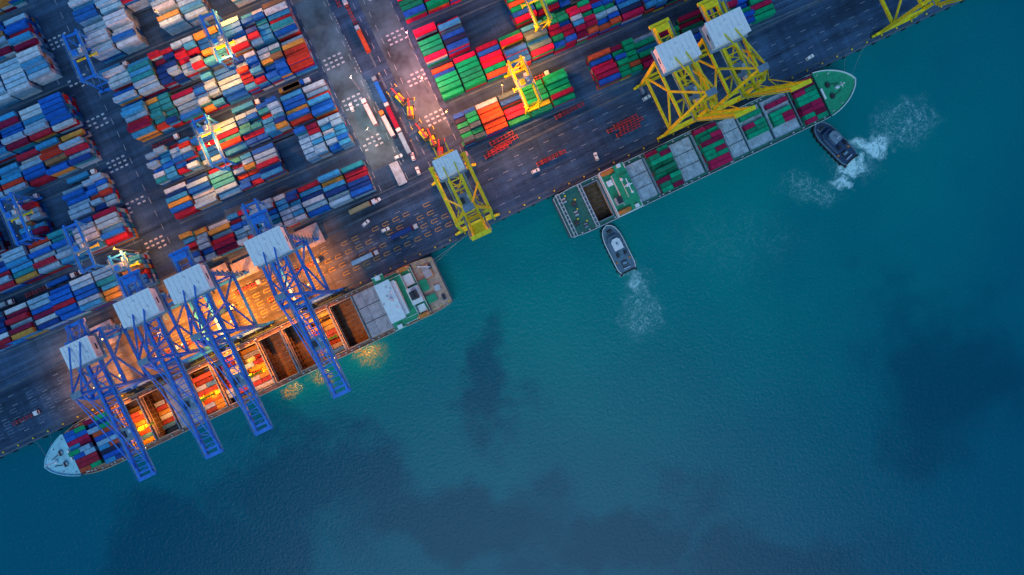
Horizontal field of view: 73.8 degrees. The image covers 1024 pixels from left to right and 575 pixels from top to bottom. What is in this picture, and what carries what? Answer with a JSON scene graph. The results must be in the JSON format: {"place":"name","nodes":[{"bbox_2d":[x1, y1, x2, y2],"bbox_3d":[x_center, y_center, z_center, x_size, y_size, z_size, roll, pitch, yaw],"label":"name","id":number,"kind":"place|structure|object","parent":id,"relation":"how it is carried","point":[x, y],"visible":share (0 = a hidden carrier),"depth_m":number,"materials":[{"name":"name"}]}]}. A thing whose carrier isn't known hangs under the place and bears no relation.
{"place":"outdoors","nodes":[
{"label":"outdoors","id":0,"kind":"place"},
{"bbox_2d":[292,0,452,170],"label":"pavement","id":1,"kind":"structure","parent":0,"point":[326,37],"depth_m":373.00,"materials":[{"name":"concrete"}]},
{"bbox_2d":[348,103,353,111],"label":"pickup truck","id":2,"kind":"object","parent":1,"relation":"on","point":[351,107],"visible":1,"depth_m":371.85,"materials":[{"name":"white paint"}]},
{"bbox_2d":[361,98,377,125],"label":"terminal truck","id":3,"kind":"object","parent":1,"relation":"on","point":[369,112],"visible":1,"depth_m":369.04,"materials":[{"name":"white paint"}]},
{"bbox_2d":[394,154,402,159],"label":"pickup truck","id":4,"kind":"object","parent":1,"relation":"on","point":[396,157],"visible":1,"depth_m":372.10,"materials":[{"name":"white paint"}]},
{"bbox_2d":[403,97,414,118],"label":"reach stacker","id":5,"kind":"object","parent":1,"relation":"on","point":[410,114],"visible":1,"depth_m":369.60,"materials":[{"name":"yellow paint"}]},
{"bbox_2d":[411,120,429,141],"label":"reach stacker","id":6,"kind":"object","parent":1,"relation":"on","point":[425,137],"visible":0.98,"depth_m":369.60,"materials":[{"name":"yellow paint"}]},
{"bbox_2d":[422,126,437,148],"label":"reach stacker","id":7,"kind":"object","parent":1,"relation":"on","point":[434,144],"visible":0.94,"depth_m":369.60,"materials":[{"name":"yellow paint"}]},
{"bbox_2d":[0,0,960,457],"bbox_3d":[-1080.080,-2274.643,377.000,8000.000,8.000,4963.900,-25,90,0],"label":"ground","id":8,"kind":"structure","parent":0,"point":[836,22],"depth_m":373.00,"materials":[{"name":"grey asphalt"}]},
{"bbox_2d":[0,299,15,308],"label":"terminal truck","id":9,"kind":"object","parent":8,"relation":"on","point":[10,302],"visible":1,"depth_m":369.87,"materials":[{"name":"white paint"}]},
{"bbox_2d":[0,0,27,15],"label":"container stack","id":10,"kind":"object","parent":8,"relation":"on","point":[7,6],"visible":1,"depth_m":369.24,"materials":[{"name":"paint"}]},
{"bbox_2d":[0,192,44,245],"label":"yard gantry crane","id":11,"kind":"object","parent":8,"relation":"on","point":[12,215],"visible":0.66,"depth_m":351.69,"materials":[{"name":"blue paint"}]},
{"bbox_2d":[0,13,48,63],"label":"container stack","id":12,"kind":"object","parent":8,"relation":"on","point":[21,32],"visible":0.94,"depth_m":362.68,"materials":[{"name":"paint"}]},
{"bbox_2d":[12,193,39,208],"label":"terminal truck","id":13,"kind":"object","parent":8,"relation":"on","point":[36,195],"visible":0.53,"depth_m":370.15,"materials":[{"name":"white paint"}]},
{"bbox_2d":[12,409,40,425],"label":"terminal truck","id":14,"kind":"object","parent":8,"relation":"on","point":[35,413],"visible":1,"depth_m":371.63,"materials":[{"name":"white paint"}]},
{"bbox_2d":[0,45,62,108],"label":"container stack","id":15,"kind":"object","parent":8,"relation":"on","point":[26,73],"visible":1,"depth_m":362.68,"materials":[{"name":"paint"}]},
{"bbox_2d":[25,286,52,297],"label":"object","id":16,"kind":"object","parent":8,"relation":"on","point":[36,291],"visible":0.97,"depth_m":371.68,"materials":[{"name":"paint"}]},
{"bbox_2d":[0,92,85,162],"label":"container stack","id":17,"kind":"object","parent":8,"relation":"on","point":[56,114],"visible":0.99,"depth_m":362.68,"materials":[{"name":"paint"}]},
{"bbox_2d":[0,128,101,199],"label":"container stack","id":18,"kind":"object","parent":8,"relation":"on","point":[76,150],"visible":0.99,"depth_m":365.28,"materials":[{"name":"paint"}]},
{"bbox_2d":[0,172,122,255],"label":"container stack","id":19,"kind":"object","parent":8,"relation":"on","point":[93,194],"visible":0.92,"depth_m":366.32,"materials":[{"name":"paint"}]},
{"bbox_2d":[46,272,77,287],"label":"terminal truck","id":20,"kind":"object","parent":8,"relation":"on","point":[56,282],"visible":1,"depth_m":369.04,"materials":[{"name":"white paint"}]},
{"bbox_2d":[0,206,138,292],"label":"container stack","id":21,"kind":"object","parent":8,"relation":"on","point":[106,230],"visible":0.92,"depth_m":362.68,"materials":[{"name":"paint"}]},
{"bbox_2d":[0,254,160,350],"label":"container stack","id":22,"kind":"object","parent":8,"relation":"on","point":[74,299],"visible":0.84,"depth_m":362.63,"materials":[{"name":"paint"}]},
{"bbox_2d":[66,169,96,184],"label":"terminal truck","id":23,"kind":"object","parent":8,"relation":"on","point":[75,179],"visible":0.85,"depth_m":369.04,"materials":[{"name":"blue paint"}]},
{"bbox_2d":[60,29,112,93],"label":"yard gantry crane","id":24,"kind":"object","parent":8,"relation":"on","point":[80,50],"visible":0.78,"depth_m":351.58,"materials":[{"name":"blue paint"}]},
{"bbox_2d":[89,319,120,343],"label":"hatch cover","id":25,"kind":"object","parent":8,"relation":"on","point":[114,339],"visible":0.39,"depth_m":371.05,"materials":[{"name":"grey metal"}]},
{"bbox_2d":[67,0,150,27],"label":"container stack","id":26,"kind":"object","parent":8,"relation":"on","point":[86,13],"visible":0.9,"depth_m":362.68,"materials":[{"name":"paint"}]},
{"bbox_2d":[59,318,166,481],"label":"ship to shore crane","id":27,"kind":"object","parent":8,"relation":"on","point":[86,350],"visible":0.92,"depth_m":335.10,"materials":[{"name":"blue paint"}]},
{"bbox_2d":[98,61,128,76],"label":"terminal truck","id":28,"kind":"object","parent":8,"relation":"on","point":[125,63],"visible":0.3,"depth_m":369.04,"materials":[{"name":"white paint"}]},
{"bbox_2d":[112,247,141,252],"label":"floodlight mast","id":29,"kind":"object","parent":8,"relation":"on","point":[139,251],"visible":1,"depth_m":362.54,"materials":[{"name":"grey metal"}]},
{"bbox_2d":[107,250,165,298],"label":"yard gantry crane","id":30,"kind":"object","parent":8,"relation":"on","point":[122,265],"visible":0.52,"depth_m":351.45,"materials":[{"name":"blue paint"}]},
{"bbox_2d":[151,133,179,148],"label":"terminal truck","id":31,"kind":"object","parent":8,"relation":"on","point":[175,136],"visible":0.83,"depth_m":371.68,"materials":[{"name":"white paint"}]},
{"bbox_2d":[83,0,255,63],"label":"container stack","id":32,"kind":"object","parent":8,"relation":"on","point":[116,35],"visible":0.97,"depth_m":362.68,"materials":[{"name":"paint"}]},
{"bbox_2d":[113,269,226,459],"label":"ship to shore crane","id":33,"kind":"object","parent":8,"relation":"on","point":[144,306],"visible":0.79,"depth_m":330.10,"materials":[{"name":"blue paint"}]},
{"bbox_2d":[102,0,301,106],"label":"container stack","id":34,"kind":"object","parent":8,"relation":"on","point":[179,63],"visible":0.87,"depth_m":362.68,"materials":[{"name":"paint"}]},
{"bbox_2d":[190,113,237,169],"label":"yard gantry crane","id":35,"kind":"object","parent":8,"relation":"on","point":[206,129],"visible":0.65,"depth_m":351.55,"materials":[{"name":"blue paint"}]},
{"bbox_2d":[198,9,238,69],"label":"yard gantry crane","id":36,"kind":"object","parent":8,"relation":"on","point":[220,39],"visible":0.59,"depth_m":351.55,"materials":[{"name":"blue paint"}]},
{"bbox_2d":[120,34,317,141],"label":"container stack","id":37,"kind":"object","parent":8,"relation":"on","point":[250,73],"visible":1,"depth_m":365.22,"materials":[{"name":"paint"}]},
{"bbox_2d":[163,245,274,435],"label":"ship to shore crane","id":38,"kind":"object","parent":8,"relation":"on","point":[194,283],"visible":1,"depth_m":330.10,"materials":[{"name":"blue paint"}]},
{"bbox_2d":[210,263,230,283],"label":"hatch cover","id":39,"kind":"object","parent":8,"relation":"on","point":[224,267],"visible":0.46,"depth_m":370.10,"materials":[{"name":"grey metal"}]},
{"bbox_2d":[206,304,235,319],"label":"terminal truck","id":40,"kind":"object","parent":8,"relation":"on","point":[222,311],"visible":0.34,"depth_m":369.04,"materials":[{"name":"white paint"}]},
{"bbox_2d":[145,79,338,185],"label":"container stack","id":41,"kind":"object","parent":8,"relation":"on","point":[270,118],"visible":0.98,"depth_m":365.28,"materials":[{"name":"paint"}]},
{"bbox_2d":[230,256,259,280],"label":"hatch cover","id":42,"kind":"object","parent":8,"relation":"on","point":[245,264],"visible":0.84,"depth_m":371.05,"materials":[{"name":"grey metal"}]},
{"bbox_2d":[231,99,260,114],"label":"terminal truck","id":43,"kind":"object","parent":8,"relation":"on","point":[237,110],"visible":0.88,"depth_m":369.04,"materials":[{"name":"white paint"}]},
{"bbox_2d":[234,279,261,294],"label":"terminal truck","id":44,"kind":"object","parent":8,"relation":"on","point":[257,282],"visible":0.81,"depth_m":371.67,"materials":[{"name":"white"}]},
{"bbox_2d":[240,198,268,236],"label":"yard gantry crane","id":45,"kind":"object","parent":8,"relation":"on","point":[245,207],"visible":0.24,"depth_m":351.55,"materials":[{"name":"blue paint"}]},
{"bbox_2d":[164,112,354,219],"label":"container stack","id":46,"kind":"object","parent":8,"relation":"on","point":[328,136],"visible":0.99,"depth_m":365.28,"materials":[{"name":"paint"}]},
{"bbox_2d":[178,160,376,264],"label":"container stack","id":47,"kind":"object","parent":8,"relation":"on","point":[232,232],"visible":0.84,"depth_m":365.28,"materials":[{"name":"paint"}]},
{"bbox_2d":[267,288,294,302],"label":"terminal truck","id":48,"kind":"object","parent":8,"relation":"on","point":[274,299],"visible":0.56,"depth_m":371.71,"materials":[{"name":"red paint"}]},
{"bbox_2d":[278,79,307,94],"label":"terminal truck","id":49,"kind":"object","parent":8,"relation":"on","point":[292,87],"visible":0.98,"depth_m":369.04,"materials":[{"name":"white paint"}]},
{"bbox_2d":[282,77,310,92],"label":"terminal truck","id":50,"kind":"object","parent":8,"relation":"on","point":[301,81],"visible":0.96,"depth_m":369.69,"materials":[{"name":"white paint"}]},
{"bbox_2d":[243,208,351,398],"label":"ship to shore crane","id":51,"kind":"object","parent":8,"relation":"on","point":[272,245],"visible":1,"depth_m":330.10,"materials":[{"name":"blue paint"}]},
{"bbox_2d":[295,258,320,272],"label":"terminal truck","id":52,"kind":"object","parent":8,"relation":"on","point":[318,260],"visible":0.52,"depth_m":371.60,"materials":[{"name":"red metal"}]},
{"bbox_2d":[294,222,325,251],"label":"hatch cover","id":53,"kind":"object","parent":8,"relation":"on","point":[313,230],"visible":0.76,"depth_m":371.05,"materials":[{"name":"grey metal"}]},
{"bbox_2d":[342,0,358,24],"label":"terminal truck","id":54,"kind":"object","parent":8,"relation":"on","point":[345,2],"visible":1,"depth_m":371.66,"materials":[{"name":"red paint"}]},
{"bbox_2d":[348,199,376,214],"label":"terminal truck","id":55,"kind":"object","parent":8,"relation":"on","point":[354,210],"visible":1,"depth_m":369.04,"materials":[{"name":"white paint"}]},
{"bbox_2d":[354,25,370,53],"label":"terminal truck","id":56,"kind":"object","parent":8,"relation":"on","point":[362,39],"visible":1,"depth_m":369.04,"materials":[{"name":"orange metal"}]},
{"bbox_2d":[351,250,379,265],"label":"terminal truck","id":57,"kind":"object","parent":8,"relation":"on","point":[355,262],"visible":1,"depth_m":369.04,"materials":[{"name":"white metal"}]},
{"bbox_2d":[362,219,369,226],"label":"pickup truck","id":58,"kind":"object","parent":8,"relation":"on","point":[366,222],"visible":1,"depth_m":372.10,"materials":[{"name":"white paint"}]},
{"bbox_2d":[326,0,418,162],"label":"traffic island","id":59,"kind":"structure","parent":8,"relation":"on","point":[395,108],"depth_m":372.86,"materials":[{"name":"concrete"}]},
{"bbox_2d":[371,76,387,102],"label":"terminal truck","id":60,"kind":"object","parent":8,"relation":"on","point":[379,90],"visible":1,"depth_m":369.04,"materials":[{"name":"blue metal"}]},
{"bbox_2d":[381,227,389,232],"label":"pickup truck","id":61,"kind":"object","parent":8,"relation":"on","point":[385,229],"visible":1,"depth_m":371.85,"materials":[{"name":"white paint"}]},
{"bbox_2d":[379,110,395,137],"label":"terminal truck","id":62,"kind":"object","parent":8,"relation":"on","point":[388,125],"visible":1,"depth_m":369.04,"materials":[{"name":"white paint"}]},
{"bbox_2d":[383,102,399,128],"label":"terminal truck","id":63,"kind":"object","parent":8,"relation":"on","point":[392,117],"visible":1,"depth_m":369.04,"materials":[{"name":"red"}]},
{"bbox_2d":[387,84,407,105],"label":"reach stacker","id":64,"kind":"object","parent":8,"relation":"on","point":[399,97],"visible":0.99,"depth_m":369.60,"materials":[{"name":"yellow paint"}]},
{"bbox_2d":[389,161,406,185],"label":"shipping container","id":65,"kind":"object","parent":8,"relation":"on","point":[395,167],"visible":1,"depth_m":372.00,"materials":[{"name":"metal"}]},
{"bbox_2d":[396,127,411,154],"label":"terminal truck","id":66,"kind":"object","parent":8,"relation":"on","point":[404,142],"visible":1,"depth_m":369.04,"materials":[{"name":"white paint"}]},
{"bbox_2d":[390,223,418,239],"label":"terminal truck","id":67,"kind":"object","parent":8,"relation":"on","point":[396,235],"visible":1,"depth_m":369.04,"materials":[{"name":"blue metal"}]},
{"bbox_2d":[0,0,818,355],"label":"gantry runway","id":68,"kind":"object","parent":8,"relation":"on","point":[294,134],"visible":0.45,"depth_m":373.00,"materials":[{"name":"concrete"}]},
{"bbox_2d":[60,220,106,273],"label":"yard gantry crane","id":69,"kind":"object","parent":68,"relation":"on","point":[79,248],"visible":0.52,"depth_m":351.55,"materials":[{"name":"blue paint"}]},
{"bbox_2d":[415,167,420,174],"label":"pickup truck","id":70,"kind":"object","parent":8,"relation":"on","point":[418,171],"visible":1,"depth_m":371.96,"materials":[{"name":"white paint"}]},
{"bbox_2d":[397,0,462,23],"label":"container stack","id":71,"kind":"object","parent":8,"relation":"on","point":[413,10],"visible":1,"depth_m":363.46,"materials":[{"name":"paint"}]},
{"bbox_2d":[433,138,444,155],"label":"reach stacker","id":72,"kind":"object","parent":8,"relation":"on","point":[439,150],"visible":0.62,"depth_m":368.70,"materials":[{"name":"red paint"}]},
{"bbox_2d":[0,0,905,438],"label":"road markings","id":73,"kind":"object","parent":8,"relation":"on","point":[318,222],"visible":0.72,"depth_m":372.99,"materials":[{"name":"white paint"}]},
{"bbox_2d":[428,142,499,240],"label":"ship to shore crane","id":74,"kind":"object","parent":8,"relation":"on","point":[448,165],"visible":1,"depth_m":329.85,"materials":[{"name":"yellow paint"}]},
{"bbox_2d":[0,0,964,458],"bbox_3d":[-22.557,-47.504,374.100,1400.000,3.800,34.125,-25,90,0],"label":"quay edge","id":75,"kind":"object","parent":8,"relation":"on","point":[494,218],"visible":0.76,"depth_m":372.93,"materials":[{"name":"concrete"}]},
{"bbox_2d":[484,143,507,158],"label":"container trailer","id":76,"kind":"object","parent":8,"relation":"on","point":[489,156],"visible":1,"depth_m":371.65,"materials":[{"name":"red paint"}]},
{"bbox_2d":[413,0,580,67],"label":"container stack","id":77,"kind":"object","parent":8,"relation":"on","point":[454,37],"visible":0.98,"depth_m":362.68,"materials":[{"name":"paint"}]},
{"bbox_2d":[487,139,511,154],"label":"container trailer","id":78,"kind":"object","parent":8,"relation":"on","point":[498,146],"visible":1,"depth_m":371.65,"materials":[{"name":"red paint"}]},
{"bbox_2d":[489,130,513,145],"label":"container trailer","id":79,"kind":"object","parent":8,"relation":"on","point":[494,143],"visible":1,"depth_m":371.65,"materials":[{"name":"red paint"}]},
{"bbox_2d":[494,134,517,148],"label":"container trailer","id":80,"kind":"object","parent":8,"relation":"on","point":[505,141],"visible":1,"depth_m":371.65,"materials":[{"name":"red paint"}]},
{"bbox_2d":[504,55,542,114],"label":"yard gantry crane","id":81,"kind":"object","parent":8,"relation":"on","point":[525,80],"visible":0.84,"depth_m":351.55,"materials":[{"name":"yellow paint"}]},
{"bbox_2d":[531,168,539,173],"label":"pickup truck","id":82,"kind":"object","parent":8,"relation":"on","point":[535,170],"visible":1,"depth_m":372.01,"materials":[{"name":"white paint"}]},
{"bbox_2d":[521,0,551,31],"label":"yard gantry crane","id":83,"kind":"object","parent":8,"relation":"on","point":[536,23],"visible":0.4,"depth_m":351.55,"materials":[{"name":"yellow paint"}]},
{"bbox_2d":[534,70,548,79],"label":"terminal truck","id":84,"kind":"object","parent":8,"relation":"on","point":[546,72],"visible":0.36,"depth_m":371.60,"materials":[{"name":"white paint"}]},
{"bbox_2d":[536,152,560,166],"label":"container trailer","id":85,"kind":"object","parent":8,"relation":"on","point":[541,164],"visible":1,"depth_m":371.65,"materials":[{"name":"red paint"}]},
{"bbox_2d":[541,149,565,163],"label":"container trailer","id":86,"kind":"object","parent":8,"relation":"on","point":[554,157],"visible":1,"depth_m":371.60,"materials":[{"name":"red paint"}]},
{"bbox_2d":[431,0,680,100],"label":"container stack","id":87,"kind":"object","parent":8,"relation":"on","point":[582,21],"visible":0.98,"depth_m":362.75,"materials":[{"name":"paint"}]},
{"bbox_2d":[555,104,578,119],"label":"container trailer","id":88,"kind":"object","parent":8,"relation":"on","point":[566,113],"visible":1,"depth_m":371.65,"materials":[{"name":"red paint"}]},
{"bbox_2d":[560,102,584,116],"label":"container trailer","id":89,"kind":"object","parent":8,"relation":"on","point":[572,109],"visible":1,"depth_m":371.65,"materials":[{"name":"red paint"}]},
{"bbox_2d":[593,152,598,160],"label":"pickup truck","id":90,"kind":"object","parent":8,"relation":"on","point":[596,156],"visible":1,"depth_m":371.85,"materials":[{"name":"white paint"}]},
{"bbox_2d":[452,0,775,146],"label":"container stack","id":91,"kind":"object","parent":8,"relation":"on","point":[627,58],"visible":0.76,"depth_m":365.28,"materials":[{"name":"paint"}]},
{"bbox_2d":[607,120,631,133],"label":"container trailer","id":92,"kind":"object","parent":8,"relation":"on","point":[617,128],"visible":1,"depth_m":371.65,"materials":[{"name":"red paint"}]},
{"bbox_2d":[613,114,637,128],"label":"container trailer","id":93,"kind":"object","parent":8,"relation":"on","point":[625,122],"visible":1,"depth_m":371.65,"materials":[{"name":"red paint"}]},
{"bbox_2d":[616,124,640,137],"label":"container trailer","id":94,"kind":"object","parent":8,"relation":"on","point":[626,132],"visible":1,"depth_m":371.65,"materials":[{"name":"red paint"}]},
{"bbox_2d":[618,116,642,131],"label":"container trailer","id":95,"kind":"object","parent":8,"relation":"on","point":[630,125],"visible":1,"depth_m":371.61,"materials":[{"name":"red paint"}]},
{"bbox_2d":[642,94,650,100],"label":"pickup truck","id":96,"kind":"object","parent":8,"relation":"on","point":[645,98],"visible":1,"depth_m":371.97,"materials":[{"name":"white paint"}]},
{"bbox_2d":[633,17,755,139],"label":"ship to shore crane","id":97,"kind":"object","parent":8,"relation":"on","point":[674,54],"visible":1,"depth_m":329.85,"materials":[{"name":"yellow paint"}]},
{"bbox_2d":[684,0,728,18],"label":"yard gantry crane","id":98,"kind":"object","parent":8,"relation":"on","point":[723,5],"visible":0.17,"depth_m":351.45,"materials":[{"name":"yellow paint"}]},
{"bbox_2d":[682,0,812,114],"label":"ship to shore crane","id":99,"kind":"object","parent":8,"relation":"on","point":[722,32],"visible":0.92,"depth_m":327.84,"materials":[{"name":"yellow paint"}]},
{"bbox_2d":[805,54,813,60],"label":"pickup truck","id":100,"kind":"object","parent":8,"relation":"on","point":[809,57],"visible":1,"depth_m":371.85,"materials":[{"name":"white paint"}]},
{"bbox_2d":[870,0,960,38],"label":"ship to shore crane","id":101,"kind":"object","parent":8,"relation":"on","point":[909,15],"visible":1,"depth_m":355.37,"materials":[{"name":"yellow paint"}]},
{"bbox_2d":[0,0,1023,574],"bbox_3d":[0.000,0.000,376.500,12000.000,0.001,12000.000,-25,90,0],"label":"water","id":102,"kind":"structure","parent":0,"point":[800,354],"depth_m":376.50,"materials":[{"name":"teal liquid"}]},
{"bbox_2d":[44,257,453,475],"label":"container ship","id":103,"kind":"object","parent":102,"relation":"on","point":[379,307],"visible":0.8,"depth_m":365.00,"materials":[{"name":"grey metal"}]},
{"bbox_2d":[600,224,636,276],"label":"tugboat","id":104,"kind":"object","parent":102,"relation":"on","point":[616,247],"visible":0.98,"depth_m":374.11,"materials":[{"name":"grey metal"}]},
{"bbox_2d":[552,70,855,237],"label":"container ship","id":105,"kind":"object","parent":102,"relation":"on","point":[622,189],"visible":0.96,"depth_m":364.90,"materials":[{"name":"green metal"}]},
{"bbox_2d":[811,121,857,167],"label":"tugboat","id":106,"kind":"object","parent":102,"relation":"on","point":[836,145],"visible":0.91,"depth_m":373.75,"materials":[{"name":"black metal"}]}
]}

